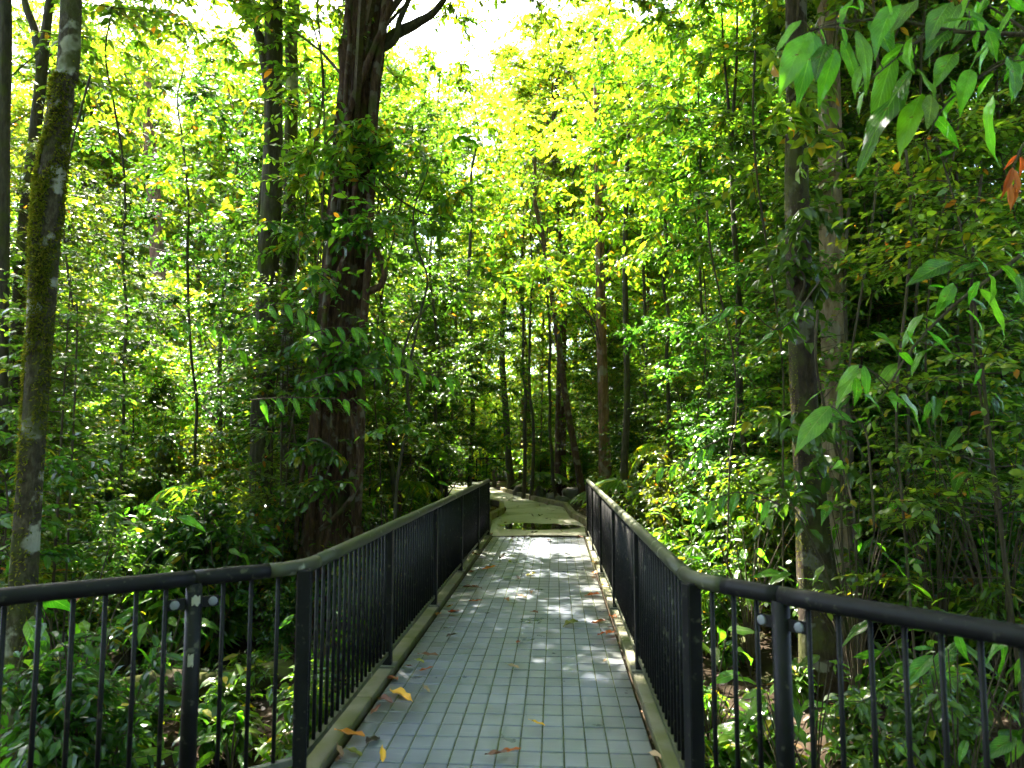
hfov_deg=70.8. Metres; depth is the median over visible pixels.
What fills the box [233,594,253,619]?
seedling
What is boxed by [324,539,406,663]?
shrub
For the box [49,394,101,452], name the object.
sapling
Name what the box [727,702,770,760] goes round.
seedling
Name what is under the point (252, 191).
forest tree
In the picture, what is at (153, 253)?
tree
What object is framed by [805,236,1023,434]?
overhanging branch
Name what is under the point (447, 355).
sapling
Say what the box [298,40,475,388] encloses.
forest tree
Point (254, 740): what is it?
seedling
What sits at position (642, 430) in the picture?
sapling
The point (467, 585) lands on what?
fallen leaf
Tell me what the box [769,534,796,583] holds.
shrub
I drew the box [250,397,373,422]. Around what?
leaf spray
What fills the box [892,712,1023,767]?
broad leaved plant
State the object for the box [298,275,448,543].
sapling
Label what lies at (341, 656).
seedling
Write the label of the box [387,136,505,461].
forest tree
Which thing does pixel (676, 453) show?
sapling
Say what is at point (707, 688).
seedling
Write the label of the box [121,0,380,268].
slender tree
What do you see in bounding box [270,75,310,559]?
liana
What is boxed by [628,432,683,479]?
shrub
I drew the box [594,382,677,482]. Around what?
sapling
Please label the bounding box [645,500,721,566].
shrub
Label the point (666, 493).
shrub
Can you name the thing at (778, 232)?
sapling
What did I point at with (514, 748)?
fallen leaf
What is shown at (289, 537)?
shrub
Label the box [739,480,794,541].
shrub
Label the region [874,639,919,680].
seedling
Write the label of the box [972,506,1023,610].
shrub
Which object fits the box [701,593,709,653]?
broad leaved plant
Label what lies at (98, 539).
shrub
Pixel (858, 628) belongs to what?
broad leaved plant
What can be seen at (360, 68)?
tree
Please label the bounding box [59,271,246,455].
sunlit bush
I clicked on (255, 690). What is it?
seedling
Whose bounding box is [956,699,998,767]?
seedling
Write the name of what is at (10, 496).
sapling
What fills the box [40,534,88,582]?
shrub
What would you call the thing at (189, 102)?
understorey tree
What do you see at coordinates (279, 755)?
seedling
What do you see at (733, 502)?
leaf spray
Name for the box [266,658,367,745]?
shrub
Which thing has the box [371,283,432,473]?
sapling
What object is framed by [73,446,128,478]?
shrub
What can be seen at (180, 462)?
shrub
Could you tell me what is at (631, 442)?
sapling
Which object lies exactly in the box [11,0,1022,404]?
sky
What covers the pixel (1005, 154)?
sapling
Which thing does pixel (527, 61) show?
forest tree
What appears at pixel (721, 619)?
shrub
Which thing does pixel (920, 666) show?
broad leaved plant
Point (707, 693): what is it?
seedling
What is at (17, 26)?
forest tree
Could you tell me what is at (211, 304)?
understorey tree
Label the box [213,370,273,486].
sapling
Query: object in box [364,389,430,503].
sapling
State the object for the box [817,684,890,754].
seedling
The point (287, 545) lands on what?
shrub
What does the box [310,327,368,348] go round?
leaf spray
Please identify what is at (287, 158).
climbing vine
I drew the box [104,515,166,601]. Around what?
shrub
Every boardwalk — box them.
[306,535,679,767]
[452,482,491,484]
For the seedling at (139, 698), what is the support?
on the ground
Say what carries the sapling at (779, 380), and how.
on the ground
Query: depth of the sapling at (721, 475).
9.61 m
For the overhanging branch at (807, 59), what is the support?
attached to the tree at (803, 388)
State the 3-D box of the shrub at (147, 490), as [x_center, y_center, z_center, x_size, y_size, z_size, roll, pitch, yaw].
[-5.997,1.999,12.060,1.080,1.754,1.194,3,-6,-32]
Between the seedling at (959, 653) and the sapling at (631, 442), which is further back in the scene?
the sapling at (631, 442)
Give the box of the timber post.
[492,459,496,486]
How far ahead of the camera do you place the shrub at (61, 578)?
7.82 m
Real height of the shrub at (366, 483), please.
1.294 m
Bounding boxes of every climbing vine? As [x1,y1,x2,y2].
[271,334,406,407]
[279,87,340,203]
[282,437,355,512]
[287,208,383,266]
[289,101,431,181]
[352,164,471,266]
[741,406,869,542]
[753,45,846,183]
[754,185,860,357]
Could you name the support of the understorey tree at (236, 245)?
on the ground
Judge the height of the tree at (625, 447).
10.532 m
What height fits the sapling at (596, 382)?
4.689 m
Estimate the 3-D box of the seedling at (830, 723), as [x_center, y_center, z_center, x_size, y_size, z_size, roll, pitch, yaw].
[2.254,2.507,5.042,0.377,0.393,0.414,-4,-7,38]
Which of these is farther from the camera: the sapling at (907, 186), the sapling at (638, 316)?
the sapling at (638, 316)
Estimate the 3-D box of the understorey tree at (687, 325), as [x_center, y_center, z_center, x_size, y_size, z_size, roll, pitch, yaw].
[3.828,-0.338,9.704,4.060,6.513,3.925,-5,-7,42]
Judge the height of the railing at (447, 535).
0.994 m
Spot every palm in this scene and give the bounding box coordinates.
[129,478,276,529]
[167,615,262,654]
[363,475,444,516]
[509,472,574,492]
[527,453,590,477]
[567,478,646,508]
[625,443,695,508]
[856,501,961,565]
[857,466,1023,576]
[865,566,955,628]
[929,569,1023,616]
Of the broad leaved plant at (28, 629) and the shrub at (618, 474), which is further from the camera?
the shrub at (618, 474)
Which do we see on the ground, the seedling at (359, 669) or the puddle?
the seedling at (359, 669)
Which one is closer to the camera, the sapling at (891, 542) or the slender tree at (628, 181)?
the sapling at (891, 542)
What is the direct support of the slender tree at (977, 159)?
on the ground
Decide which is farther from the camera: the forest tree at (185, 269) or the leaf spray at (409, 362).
the forest tree at (185, 269)
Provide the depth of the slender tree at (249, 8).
9.22 m
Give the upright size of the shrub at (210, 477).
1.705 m
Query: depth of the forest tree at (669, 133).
27.58 m
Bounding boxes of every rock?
[513,486,529,495]
[535,486,546,497]
[546,492,559,498]
[554,496,570,502]
[561,487,579,503]
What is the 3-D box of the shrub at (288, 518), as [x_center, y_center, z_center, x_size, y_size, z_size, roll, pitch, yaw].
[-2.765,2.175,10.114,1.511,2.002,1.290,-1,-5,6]
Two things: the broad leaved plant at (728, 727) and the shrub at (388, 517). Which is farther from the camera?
the shrub at (388, 517)
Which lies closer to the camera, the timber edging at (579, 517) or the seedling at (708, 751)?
the seedling at (708, 751)
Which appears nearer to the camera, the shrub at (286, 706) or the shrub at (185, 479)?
the shrub at (286, 706)
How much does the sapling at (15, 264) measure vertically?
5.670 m
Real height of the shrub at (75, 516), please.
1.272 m
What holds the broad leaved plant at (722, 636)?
on the ground
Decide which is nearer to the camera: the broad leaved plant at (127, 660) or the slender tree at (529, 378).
the broad leaved plant at (127, 660)
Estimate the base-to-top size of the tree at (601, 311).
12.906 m
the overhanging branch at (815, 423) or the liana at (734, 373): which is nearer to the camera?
the overhanging branch at (815, 423)
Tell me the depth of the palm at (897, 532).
8.68 m
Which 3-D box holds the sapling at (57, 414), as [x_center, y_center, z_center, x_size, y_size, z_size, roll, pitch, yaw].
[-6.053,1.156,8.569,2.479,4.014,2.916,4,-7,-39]
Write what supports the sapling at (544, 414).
on the ground
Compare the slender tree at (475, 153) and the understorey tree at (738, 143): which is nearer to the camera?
the understorey tree at (738, 143)
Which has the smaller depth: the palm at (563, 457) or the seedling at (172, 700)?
the seedling at (172, 700)
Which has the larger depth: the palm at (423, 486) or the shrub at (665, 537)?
the palm at (423, 486)
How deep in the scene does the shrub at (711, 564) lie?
9.21 m
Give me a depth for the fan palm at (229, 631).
7.85 m
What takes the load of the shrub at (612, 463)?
on the ground
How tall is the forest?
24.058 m
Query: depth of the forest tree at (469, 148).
20.44 m
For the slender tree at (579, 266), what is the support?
on the ground
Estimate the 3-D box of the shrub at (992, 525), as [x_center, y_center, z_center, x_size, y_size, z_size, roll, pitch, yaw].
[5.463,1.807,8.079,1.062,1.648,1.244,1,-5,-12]
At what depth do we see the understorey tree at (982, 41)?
9.07 m
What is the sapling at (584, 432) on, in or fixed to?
on the ground
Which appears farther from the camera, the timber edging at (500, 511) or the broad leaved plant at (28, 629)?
the timber edging at (500, 511)
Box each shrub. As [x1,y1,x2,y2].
[0,527,65,632]
[0,616,209,767]
[38,522,127,660]
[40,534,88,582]
[41,501,101,543]
[42,469,94,534]
[44,600,113,655]
[45,476,74,517]
[51,514,94,567]
[59,485,233,653]
[63,483,103,517]
[66,455,162,532]
[69,533,248,676]
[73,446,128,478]
[74,461,104,491]
[84,509,154,549]
[84,520,141,573]
[85,464,153,527]
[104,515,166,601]
[123,452,182,521]
[127,483,288,662]
[131,425,237,520]
[135,467,224,520]
[152,460,188,505]
[165,508,255,608]
[169,497,232,524]
[176,447,240,485]
[177,449,238,485]
[181,453,247,514]
[186,479,299,585]
[186,497,237,583]
[188,432,229,450]
[191,429,248,485]
[197,478,248,524]
[220,479,306,621]
[228,429,303,482]
[238,577,320,660]
[261,482,376,559]
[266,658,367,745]
[268,528,361,592]
[273,470,307,484]
[311,572,376,642]
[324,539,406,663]
[331,563,380,634]
[361,508,404,574]
[362,489,392,530]
[363,469,389,518]
[368,429,419,499]
[372,510,403,524]
[385,462,434,515]
[390,459,437,508]
[419,443,453,494]
[425,477,452,504]
[516,441,554,472]
[527,442,554,488]
[527,450,546,485]
[565,449,594,486]
[581,437,615,479]
[583,459,618,483]
[596,434,662,477]
[608,456,668,518]
[608,474,664,523]
[610,494,637,518]
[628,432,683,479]
[633,451,725,551]
[642,488,670,521]
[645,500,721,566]
[659,464,756,552]
[664,503,710,551]
[664,527,768,654]
[667,508,748,613]
[698,467,795,633]
[698,560,733,577]
[726,525,794,586]
[738,597,753,621]
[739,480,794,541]
[757,555,797,640]
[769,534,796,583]
[806,633,1018,767]
[887,527,962,578]
[932,537,1023,700]
[941,479,1023,576]
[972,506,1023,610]
[997,665,1023,767]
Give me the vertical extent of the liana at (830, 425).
3.147 m
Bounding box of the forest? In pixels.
[15,167,979,479]
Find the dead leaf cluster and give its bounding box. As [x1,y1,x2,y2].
[1000,142,1023,210]
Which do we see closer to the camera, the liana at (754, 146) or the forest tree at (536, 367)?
the liana at (754, 146)
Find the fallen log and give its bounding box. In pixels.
[112,659,293,702]
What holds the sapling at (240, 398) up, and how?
on the ground
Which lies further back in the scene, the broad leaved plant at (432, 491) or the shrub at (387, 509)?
the shrub at (387, 509)
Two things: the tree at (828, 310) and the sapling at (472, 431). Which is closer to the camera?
the tree at (828, 310)
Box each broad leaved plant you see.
[0,515,206,729]
[0,599,129,758]
[61,498,197,675]
[91,732,177,767]
[114,606,219,687]
[146,524,283,658]
[196,711,271,767]
[269,597,368,668]
[362,460,447,612]
[686,474,831,677]
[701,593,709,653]
[704,625,767,754]
[705,670,859,767]
[752,424,950,687]
[762,654,849,767]
[832,395,1022,655]
[842,620,999,706]
[860,363,1023,691]
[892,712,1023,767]
[903,636,1020,767]
[909,629,1023,767]
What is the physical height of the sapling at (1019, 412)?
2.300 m
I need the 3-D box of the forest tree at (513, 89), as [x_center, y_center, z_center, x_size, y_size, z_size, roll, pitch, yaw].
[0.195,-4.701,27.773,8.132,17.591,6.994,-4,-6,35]
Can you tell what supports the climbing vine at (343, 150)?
attached to the tree at (360, 68)
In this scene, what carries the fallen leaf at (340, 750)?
on the boardwalk at (569, 688)
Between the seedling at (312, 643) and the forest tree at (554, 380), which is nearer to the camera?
the seedling at (312, 643)
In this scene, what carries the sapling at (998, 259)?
on the ground
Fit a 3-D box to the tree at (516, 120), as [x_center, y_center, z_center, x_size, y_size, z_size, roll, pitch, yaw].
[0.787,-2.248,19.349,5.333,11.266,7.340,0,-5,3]
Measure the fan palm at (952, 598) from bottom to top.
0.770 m
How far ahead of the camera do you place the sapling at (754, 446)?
10.10 m
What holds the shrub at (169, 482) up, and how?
on the ground
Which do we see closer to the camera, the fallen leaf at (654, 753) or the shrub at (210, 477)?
the fallen leaf at (654, 753)
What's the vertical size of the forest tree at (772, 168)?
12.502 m
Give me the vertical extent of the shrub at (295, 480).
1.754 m
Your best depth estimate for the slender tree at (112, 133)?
11.86 m
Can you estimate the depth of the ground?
6.88 m
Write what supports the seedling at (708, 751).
on the ground
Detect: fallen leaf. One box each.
[334,728,364,736]
[337,743,343,756]
[347,746,361,755]
[366,735,379,743]
[370,704,380,713]
[377,693,393,702]
[379,744,385,761]
[387,675,397,679]
[390,687,412,701]
[418,652,437,655]
[463,584,481,588]
[485,749,508,754]
[504,747,519,751]
[505,663,518,667]
[529,719,544,725]
[563,618,577,626]
[591,619,605,622]
[648,750,661,758]
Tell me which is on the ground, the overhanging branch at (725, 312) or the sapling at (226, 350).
the sapling at (226, 350)
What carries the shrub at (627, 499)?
on the ground
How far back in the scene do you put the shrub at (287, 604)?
7.55 m
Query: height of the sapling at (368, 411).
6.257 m
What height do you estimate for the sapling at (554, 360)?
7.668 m
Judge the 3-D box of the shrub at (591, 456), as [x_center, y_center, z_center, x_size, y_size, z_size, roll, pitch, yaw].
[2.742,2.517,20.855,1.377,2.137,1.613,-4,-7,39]
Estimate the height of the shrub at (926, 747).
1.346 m
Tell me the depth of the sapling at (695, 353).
17.29 m
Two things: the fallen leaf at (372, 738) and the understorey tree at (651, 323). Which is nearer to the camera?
the fallen leaf at (372, 738)
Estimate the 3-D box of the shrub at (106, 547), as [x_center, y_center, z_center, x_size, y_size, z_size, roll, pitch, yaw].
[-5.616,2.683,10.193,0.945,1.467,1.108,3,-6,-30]
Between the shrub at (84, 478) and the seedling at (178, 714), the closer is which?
the seedling at (178, 714)
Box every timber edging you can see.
[490,498,504,526]
[500,487,575,517]
[572,512,586,530]
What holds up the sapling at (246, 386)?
on the ground
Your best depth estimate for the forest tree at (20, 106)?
21.46 m
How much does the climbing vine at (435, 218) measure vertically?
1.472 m
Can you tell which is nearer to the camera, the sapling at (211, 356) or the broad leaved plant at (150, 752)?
the broad leaved plant at (150, 752)
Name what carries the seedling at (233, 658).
on the ground
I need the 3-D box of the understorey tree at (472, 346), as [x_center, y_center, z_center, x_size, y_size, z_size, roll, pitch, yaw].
[-2.233,-1.075,12.072,4.832,7.865,4.005,-4,-6,35]
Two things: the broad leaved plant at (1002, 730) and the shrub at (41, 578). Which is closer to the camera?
the broad leaved plant at (1002, 730)
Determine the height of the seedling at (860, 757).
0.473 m
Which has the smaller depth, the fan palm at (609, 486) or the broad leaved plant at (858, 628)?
the broad leaved plant at (858, 628)
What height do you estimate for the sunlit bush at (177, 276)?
6.129 m
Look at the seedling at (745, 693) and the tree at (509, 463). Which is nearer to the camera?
the seedling at (745, 693)
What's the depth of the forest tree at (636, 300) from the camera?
33.17 m
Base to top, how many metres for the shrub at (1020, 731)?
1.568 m
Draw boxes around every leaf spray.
[165,320,246,366]
[240,303,320,334]
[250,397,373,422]
[305,367,417,393]
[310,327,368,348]
[380,330,462,394]
[643,439,719,484]
[697,491,779,525]
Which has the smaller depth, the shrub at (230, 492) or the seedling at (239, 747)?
the seedling at (239, 747)
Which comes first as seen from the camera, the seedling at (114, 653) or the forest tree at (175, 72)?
the seedling at (114, 653)
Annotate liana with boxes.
[61,74,91,658]
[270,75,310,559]
[280,0,324,597]
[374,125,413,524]
[677,101,706,493]
[706,210,737,646]
[752,50,784,585]
[814,309,859,688]
[839,0,879,691]
[895,150,915,658]
[924,115,959,609]
[969,174,1014,705]
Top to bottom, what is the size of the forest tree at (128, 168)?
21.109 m
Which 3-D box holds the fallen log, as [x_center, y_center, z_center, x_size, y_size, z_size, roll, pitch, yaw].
[-2.805,2.707,6.279,1.719,0.481,0.329,1,-5,-10]
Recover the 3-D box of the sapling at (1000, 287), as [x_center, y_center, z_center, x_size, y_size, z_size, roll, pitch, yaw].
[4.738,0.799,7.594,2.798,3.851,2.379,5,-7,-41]
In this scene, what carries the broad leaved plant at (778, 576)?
on the ground
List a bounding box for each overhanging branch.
[690,279,820,345]
[774,0,1023,176]
[794,404,875,530]
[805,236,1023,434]
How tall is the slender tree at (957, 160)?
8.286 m
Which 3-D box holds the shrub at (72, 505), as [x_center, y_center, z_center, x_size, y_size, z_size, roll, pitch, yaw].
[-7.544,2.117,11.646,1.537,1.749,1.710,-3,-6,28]
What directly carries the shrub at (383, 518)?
on the ground
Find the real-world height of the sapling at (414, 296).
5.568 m
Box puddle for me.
[499,523,580,529]
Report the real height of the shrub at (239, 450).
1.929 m
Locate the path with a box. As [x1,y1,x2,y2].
[448,485,584,535]
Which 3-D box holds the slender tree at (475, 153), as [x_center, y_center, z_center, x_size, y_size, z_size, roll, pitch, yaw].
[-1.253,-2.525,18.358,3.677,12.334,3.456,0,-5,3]
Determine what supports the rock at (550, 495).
on the ground
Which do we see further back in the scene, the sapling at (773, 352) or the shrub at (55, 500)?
the shrub at (55, 500)
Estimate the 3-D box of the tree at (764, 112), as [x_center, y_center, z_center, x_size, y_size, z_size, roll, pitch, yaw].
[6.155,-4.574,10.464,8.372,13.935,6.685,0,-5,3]
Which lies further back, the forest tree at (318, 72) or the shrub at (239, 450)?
the forest tree at (318, 72)
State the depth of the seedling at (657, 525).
11.78 m
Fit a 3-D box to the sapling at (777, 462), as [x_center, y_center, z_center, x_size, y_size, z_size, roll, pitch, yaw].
[3.729,0.240,7.984,2.880,5.303,3.133,-3,-6,31]
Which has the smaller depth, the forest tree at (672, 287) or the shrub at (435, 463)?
the shrub at (435, 463)
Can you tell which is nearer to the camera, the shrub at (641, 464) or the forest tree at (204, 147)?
the shrub at (641, 464)
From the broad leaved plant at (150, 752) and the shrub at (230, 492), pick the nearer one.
the broad leaved plant at (150, 752)
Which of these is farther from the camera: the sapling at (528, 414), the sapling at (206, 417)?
the sapling at (528, 414)
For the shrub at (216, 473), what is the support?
on the ground
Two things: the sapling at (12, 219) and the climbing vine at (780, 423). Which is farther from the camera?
the sapling at (12, 219)
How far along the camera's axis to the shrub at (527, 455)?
26.65 m
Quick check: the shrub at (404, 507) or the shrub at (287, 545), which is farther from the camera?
the shrub at (404, 507)
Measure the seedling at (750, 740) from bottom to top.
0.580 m
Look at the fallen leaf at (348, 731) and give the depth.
3.74 m
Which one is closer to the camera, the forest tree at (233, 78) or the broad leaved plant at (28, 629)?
the broad leaved plant at (28, 629)
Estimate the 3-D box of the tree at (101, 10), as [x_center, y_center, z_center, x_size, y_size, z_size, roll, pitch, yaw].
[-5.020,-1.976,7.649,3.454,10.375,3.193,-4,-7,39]
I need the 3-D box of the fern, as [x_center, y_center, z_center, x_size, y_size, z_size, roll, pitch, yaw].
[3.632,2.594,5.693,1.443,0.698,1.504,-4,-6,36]
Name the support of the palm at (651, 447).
on the ground
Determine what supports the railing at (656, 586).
on the boardwalk at (569, 688)
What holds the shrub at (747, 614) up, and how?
on the ground
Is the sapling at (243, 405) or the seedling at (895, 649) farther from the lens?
the sapling at (243, 405)
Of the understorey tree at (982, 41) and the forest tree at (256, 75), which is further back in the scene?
the forest tree at (256, 75)
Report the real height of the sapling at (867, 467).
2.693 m
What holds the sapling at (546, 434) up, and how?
on the ground
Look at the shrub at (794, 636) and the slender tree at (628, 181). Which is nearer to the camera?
the shrub at (794, 636)
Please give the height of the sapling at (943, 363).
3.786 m
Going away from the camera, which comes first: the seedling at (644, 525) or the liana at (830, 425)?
the liana at (830, 425)
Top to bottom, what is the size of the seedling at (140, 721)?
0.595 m
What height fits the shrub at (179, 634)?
1.632 m
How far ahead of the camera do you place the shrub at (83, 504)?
11.93 m
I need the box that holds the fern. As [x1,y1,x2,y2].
[891,658,1019,719]
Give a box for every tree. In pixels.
[0,0,81,767]
[0,0,170,612]
[6,0,182,582]
[9,162,211,503]
[10,0,161,230]
[10,5,179,252]
[10,14,143,224]
[10,69,134,399]
[10,78,72,244]
[12,0,232,544]
[12,68,218,403]
[13,0,197,270]
[17,80,213,303]
[48,29,206,377]
[53,19,227,451]
[71,44,336,487]
[79,0,284,481]
[87,14,255,390]
[95,144,246,412]
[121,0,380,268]
[122,147,243,434]
[126,86,296,424]
[143,19,333,295]
[175,37,300,340]
[175,112,432,478]
[190,0,341,279]
[193,166,256,357]
[198,120,552,519]
[200,41,336,415]
[203,204,380,452]
[211,53,446,423]
[212,0,686,647]
[226,0,447,253]
[245,0,332,613]
[273,60,516,517]
[277,5,487,425]
[280,0,299,578]
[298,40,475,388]
[299,38,418,267]
[313,63,522,474]
[322,34,503,390]
[378,6,494,498]
[381,254,532,496]
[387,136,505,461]
[410,58,531,486]
[410,212,531,482]
[424,34,617,490]
[440,127,594,489]
[444,79,640,508]
[450,170,574,498]
[450,231,534,463]
[455,71,574,478]
[460,0,734,496]
[463,146,660,444]
[468,36,647,489]
[473,30,669,455]
[477,0,643,495]
[480,186,607,497]
[483,0,711,473]
[484,158,584,499]
[494,29,699,442]
[546,74,753,519]
[552,59,731,445]
[553,29,708,458]
[554,0,743,404]
[555,16,709,509]
[575,0,773,423]
[582,66,730,423]
[589,8,767,426]
[606,0,868,616]
[609,57,902,498]
[620,0,817,497]
[632,0,841,449]
[633,0,1023,470]
[637,4,838,410]
[638,0,1023,591]
[645,0,897,457]
[646,68,774,407]
[646,122,969,546]
[651,0,865,370]
[666,0,1023,624]
[703,0,1023,601]
[717,0,1023,518]
[744,2,1022,373]
[778,0,1023,587]
[783,0,853,703]
[807,0,929,626]
[807,0,1013,656]
[811,0,1023,468]
[846,0,1023,469]
[850,1,1023,463]
[854,0,1023,504]
[916,3,1023,230]
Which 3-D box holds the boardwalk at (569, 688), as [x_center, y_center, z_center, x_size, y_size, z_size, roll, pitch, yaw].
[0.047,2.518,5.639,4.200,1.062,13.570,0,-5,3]
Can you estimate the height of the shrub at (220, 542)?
2.024 m
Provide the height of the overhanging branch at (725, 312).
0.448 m
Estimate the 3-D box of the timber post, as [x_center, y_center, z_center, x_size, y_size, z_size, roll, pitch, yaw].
[-0.708,3.617,29.187,0.200,1.105,0.200,0,-5,3]
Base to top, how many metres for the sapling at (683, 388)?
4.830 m
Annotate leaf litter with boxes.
[110,497,1018,767]
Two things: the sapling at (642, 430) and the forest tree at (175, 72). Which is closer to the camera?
the sapling at (642, 430)
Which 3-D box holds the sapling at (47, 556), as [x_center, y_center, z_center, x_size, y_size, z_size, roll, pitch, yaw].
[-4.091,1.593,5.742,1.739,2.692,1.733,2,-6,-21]
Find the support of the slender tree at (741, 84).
on the ground
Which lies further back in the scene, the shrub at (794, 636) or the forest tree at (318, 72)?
the forest tree at (318, 72)
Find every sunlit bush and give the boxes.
[44,238,238,478]
[48,265,161,445]
[48,336,216,513]
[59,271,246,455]
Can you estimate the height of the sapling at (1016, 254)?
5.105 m
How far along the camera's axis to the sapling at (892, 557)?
8.40 m
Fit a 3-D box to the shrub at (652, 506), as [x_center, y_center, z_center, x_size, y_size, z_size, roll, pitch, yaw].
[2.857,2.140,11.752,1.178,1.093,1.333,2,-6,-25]
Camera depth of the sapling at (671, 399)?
21.25 m
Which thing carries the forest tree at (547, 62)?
on the ground
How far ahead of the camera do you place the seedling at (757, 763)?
4.74 m
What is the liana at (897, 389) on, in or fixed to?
on the ground
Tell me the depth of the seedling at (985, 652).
5.98 m
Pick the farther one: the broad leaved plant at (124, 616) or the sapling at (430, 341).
the sapling at (430, 341)
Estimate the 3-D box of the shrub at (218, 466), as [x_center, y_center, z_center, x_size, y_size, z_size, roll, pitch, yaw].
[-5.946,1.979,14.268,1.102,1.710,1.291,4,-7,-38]
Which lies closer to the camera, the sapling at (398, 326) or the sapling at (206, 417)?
the sapling at (206, 417)
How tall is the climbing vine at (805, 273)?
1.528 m
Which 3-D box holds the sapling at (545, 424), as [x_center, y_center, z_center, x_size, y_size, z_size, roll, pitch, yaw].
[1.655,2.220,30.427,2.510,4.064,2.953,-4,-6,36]
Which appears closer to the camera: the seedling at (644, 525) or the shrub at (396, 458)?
the seedling at (644, 525)
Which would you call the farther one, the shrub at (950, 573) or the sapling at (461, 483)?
the sapling at (461, 483)
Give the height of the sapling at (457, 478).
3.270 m
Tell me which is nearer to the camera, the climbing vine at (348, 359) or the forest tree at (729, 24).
the climbing vine at (348, 359)
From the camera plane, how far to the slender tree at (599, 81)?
16.24 m
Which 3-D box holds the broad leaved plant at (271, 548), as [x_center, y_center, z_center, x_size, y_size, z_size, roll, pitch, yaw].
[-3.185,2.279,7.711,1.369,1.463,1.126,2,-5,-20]
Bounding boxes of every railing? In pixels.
[0,479,490,767]
[449,458,546,482]
[585,479,1023,767]
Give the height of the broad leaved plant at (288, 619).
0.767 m
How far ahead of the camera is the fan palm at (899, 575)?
7.80 m
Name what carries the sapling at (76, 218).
on the ground
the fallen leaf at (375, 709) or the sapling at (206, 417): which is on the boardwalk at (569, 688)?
the fallen leaf at (375, 709)
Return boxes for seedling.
[58,655,120,686]
[102,701,167,751]
[105,743,143,766]
[106,642,124,669]
[107,687,163,748]
[113,643,183,674]
[116,677,180,748]
[143,648,182,673]
[146,760,197,767]
[155,636,182,659]
[167,695,201,724]
[171,693,238,766]
[198,664,262,717]
[201,645,231,667]
[201,713,260,763]
[212,649,265,673]
[213,701,270,747]
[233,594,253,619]
[233,724,259,746]
[236,662,278,702]
[246,649,280,664]
[254,728,292,763]
[262,640,293,661]
[262,645,291,661]
[285,750,291,767]
[311,629,336,659]
[311,629,363,677]
[341,660,371,678]
[637,514,663,531]
[647,520,668,532]
[703,681,724,710]
[703,685,729,721]
[704,689,729,727]
[705,739,728,767]
[705,742,725,766]
[706,735,757,767]
[717,640,747,670]
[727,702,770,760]
[738,686,771,711]
[740,713,809,767]
[753,754,775,767]
[770,658,822,706]
[771,751,810,767]
[792,653,797,662]
[806,713,861,765]
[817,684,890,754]
[847,646,901,706]
[852,743,890,767]
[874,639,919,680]
[877,673,902,705]
[909,650,930,674]
[910,631,954,659]
[925,635,976,663]
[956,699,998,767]
[965,641,1014,667]
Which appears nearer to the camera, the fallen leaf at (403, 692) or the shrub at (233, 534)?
the fallen leaf at (403, 692)
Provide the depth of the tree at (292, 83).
10.83 m
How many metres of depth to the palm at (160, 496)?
10.28 m
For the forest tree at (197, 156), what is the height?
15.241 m
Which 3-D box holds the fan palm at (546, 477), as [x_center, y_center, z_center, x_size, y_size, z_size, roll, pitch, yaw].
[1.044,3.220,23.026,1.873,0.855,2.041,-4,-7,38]
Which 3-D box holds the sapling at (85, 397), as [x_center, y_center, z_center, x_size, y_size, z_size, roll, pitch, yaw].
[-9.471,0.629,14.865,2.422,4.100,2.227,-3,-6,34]
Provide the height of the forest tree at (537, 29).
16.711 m
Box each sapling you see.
[0,228,188,686]
[0,405,67,633]
[0,426,118,686]
[2,80,166,552]
[7,238,125,581]
[8,198,143,562]
[8,330,132,578]
[9,241,95,470]
[9,270,114,476]
[10,193,67,297]
[49,320,101,441]
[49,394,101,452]
[98,287,199,449]
[110,285,190,434]
[174,357,249,485]
[177,268,373,595]
[184,269,407,612]
[193,305,231,423]
[200,182,404,494]
[209,301,255,453]
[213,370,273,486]
[226,182,399,446]
[226,396,278,467]
[236,338,314,494]
[247,293,383,487]
[273,370,384,529]
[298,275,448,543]
[303,364,392,494]
[364,243,491,502]
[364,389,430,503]
[366,241,483,513]
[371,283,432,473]
[373,325,469,485]
[382,272,464,461]
[383,301,469,477]
[384,295,502,486]
[391,250,502,478]
[407,386,467,489]
[498,283,587,483]
[508,390,569,482]
[519,388,575,468]
[520,428,554,482]
[531,392,569,481]
[556,302,648,467]
[566,316,641,468]
[566,389,595,479]
[568,343,657,483]
[575,344,642,446]
[582,295,671,455]
[585,368,641,470]
[590,421,645,495]
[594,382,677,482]
[597,368,663,471]
[628,321,735,503]
[630,321,705,466]
[646,383,705,444]
[649,395,690,440]
[652,332,778,481]
[655,386,765,535]
[661,427,732,487]
[670,303,749,445]
[671,344,716,428]
[678,452,771,551]
[680,222,773,453]
[691,184,876,496]
[694,235,933,552]
[709,131,1003,599]
[711,360,790,493]
[714,182,896,505]
[723,244,962,615]
[730,154,949,540]
[755,344,943,587]
[764,233,957,576]
[775,51,1020,535]
[807,79,1023,711]
[847,402,970,624]
[848,303,1009,562]
[851,397,961,579]
[855,124,991,418]
[857,281,1023,600]
[862,326,1016,572]
[863,455,1023,642]
[891,113,1023,531]
[902,387,1023,576]
[903,171,1023,493]
[969,179,1023,500]
[971,406,1023,615]
[979,178,1023,458]
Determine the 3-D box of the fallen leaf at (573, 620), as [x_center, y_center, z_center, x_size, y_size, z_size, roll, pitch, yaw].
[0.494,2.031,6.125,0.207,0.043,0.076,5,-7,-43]
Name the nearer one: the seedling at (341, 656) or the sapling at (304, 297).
the seedling at (341, 656)
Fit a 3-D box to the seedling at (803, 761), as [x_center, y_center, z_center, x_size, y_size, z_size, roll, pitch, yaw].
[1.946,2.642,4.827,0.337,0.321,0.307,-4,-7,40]
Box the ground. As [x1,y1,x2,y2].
[77,407,1023,767]

